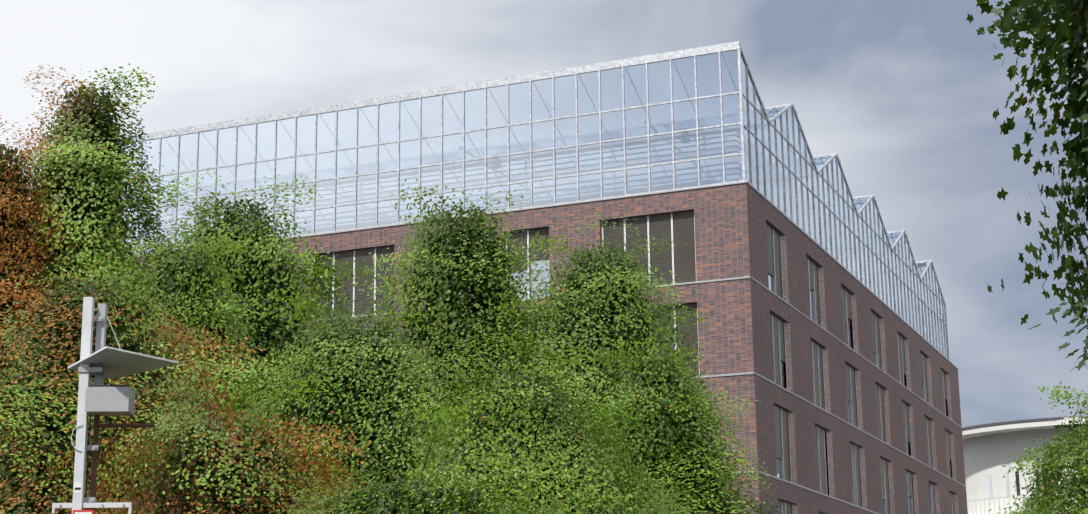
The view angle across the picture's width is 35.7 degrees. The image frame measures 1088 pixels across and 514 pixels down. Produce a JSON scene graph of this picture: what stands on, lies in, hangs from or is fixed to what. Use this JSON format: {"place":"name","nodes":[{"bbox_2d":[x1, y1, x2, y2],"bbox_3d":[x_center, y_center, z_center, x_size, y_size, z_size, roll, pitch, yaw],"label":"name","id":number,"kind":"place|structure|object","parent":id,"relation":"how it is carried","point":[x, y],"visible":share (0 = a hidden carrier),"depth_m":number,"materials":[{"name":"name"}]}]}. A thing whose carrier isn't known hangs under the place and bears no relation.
{"place":"outdoors","nodes":[
{"label":"outdoors","id":0,"kind":"place"},
{"bbox_2d":[112,181,967,513],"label":"office building","id":1,"kind":"structure","parent":0,"point":[848,381],"depth_m":72.87,"materials":[{"name":"brick"}]},
{"bbox_2d":[114,41,950,361],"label":"greenhouse frame","id":2,"kind":"object","parent":1,"relation":"on","point":[508,81],"visible":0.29,"depth_m":75.11,"materials":[{"name":"silver metal"}]},
{"bbox_2d":[122,50,947,357],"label":"rooftop greenhouse","id":3,"kind":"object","parent":2,"relation":"in","point":[684,74],"depth_m":73.98,"materials":[{"name":"clear glass"}]},
{"bbox_2d":[0,0,1087,427],"label":"sky","id":4,"kind":"structure","parent":0,"point":[906,94],"materials":[{"name":"grey"}]},
{"bbox_2d":[962,416,1087,513],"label":"rounded building","id":5,"kind":"structure","parent":0,"point":[987,447],"depth_m":123.76,"materials":[{"name":"grey paint"}]},
{"label":"ground","id":6,"kind":"structure","parent":0,"visible":0},
{"bbox_2d":[0,115,88,510],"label":"tree","id":7,"kind":"object","parent":6,"relation":"on","point":[15,207],"depth_m":37.08,"materials":[{"name":"brown plant"}]},
{"bbox_2d":[0,63,193,513],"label":"tree","id":8,"kind":"object","parent":6,"relation":"on","point":[86,157],"depth_m":38.76,"materials":[{"name":"green plant"}]},
{"bbox_2d":[52,297,178,513],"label":"monitoring station pole","id":9,"kind":"object","parent":6,"relation":"on","point":[98,398],"visible":1,"depth_m":20.55,"materials":[{"name":"white metal"}]},
{"bbox_2d":[0,228,266,513],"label":"tree","id":10,"kind":"object","parent":6,"relation":"on","point":[61,316],"depth_m":27.26,"materials":[{"name":"green plant"}]},
{"bbox_2d":[6,218,282,508],"bbox_3d":[-8.091,4.667,34.442,6.310,10.948,6.484,-6,-15,22],"label":"tree","id":11,"kind":"object","parent":6,"relation":"on","point":[195,289],"depth_m":34.76,"materials":[{"name":"green plant"}]},
{"bbox_2d":[44,341,382,513],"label":"bush","id":12,"kind":"object","parent":6,"relation":"on","point":[183,460],"depth_m":21.99,"materials":[{"name":"green plant"}]},
{"bbox_2d":[132,163,423,488],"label":"tree","id":13,"kind":"object","parent":6,"relation":"on","point":[259,276],"depth_m":42.19,"materials":[{"name":"green plant"}]},
{"bbox_2d":[182,268,491,513],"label":"tree","id":14,"kind":"object","parent":6,"relation":"on","point":[370,362],"depth_m":32.10,"materials":[{"name":"green plant"}]},
{"bbox_2d":[175,368,599,513],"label":"bush","id":15,"kind":"object","parent":6,"relation":"on","point":[394,500],"depth_m":18.68,"materials":[{"name":"green plant"}]},
{"bbox_2d":[308,179,573,511],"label":"tree","id":16,"kind":"object","parent":6,"relation":"on","point":[470,266],"depth_m":44.65,"materials":[{"name":"green plant"}]},
{"bbox_2d":[394,315,702,513],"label":"tree","id":17,"kind":"object","parent":6,"relation":"on","point":[558,419],"depth_m":26.31,"materials":[{"name":"green plant"}]},
{"bbox_2d":[448,212,755,513],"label":"tree","id":18,"kind":"object","parent":6,"relation":"on","point":[591,291],"depth_m":42.10,"materials":[{"name":"green plant"}]},
{"bbox_2d":[578,333,779,513],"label":"tree","id":19,"kind":"object","parent":6,"relation":"on","point":[670,438],"depth_m":32.34,"materials":[{"name":"green plant"}]},
{"bbox_2d":[988,380,1087,513],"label":"tree","id":20,"kind":"object","parent":6,"relation":"on","point":[1053,501],"depth_m":27.91,"materials":[{"name":"green plant"}]},
{"bbox_3d":[7.944,-2.978,14.069,4.116,15.900,4.090,-6,-15,22],"label":"maple tree wood","id":21,"kind":"object","parent":6,"relation":"on","visible":0},
{"bbox_2d":[966,0,1087,372],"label":"maple tree","id":22,"kind":"object","parent":21,"relation":"attached to","point":[1074,35],"visible":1,"depth_m":15.09,"materials":[{"name":"green plant"}]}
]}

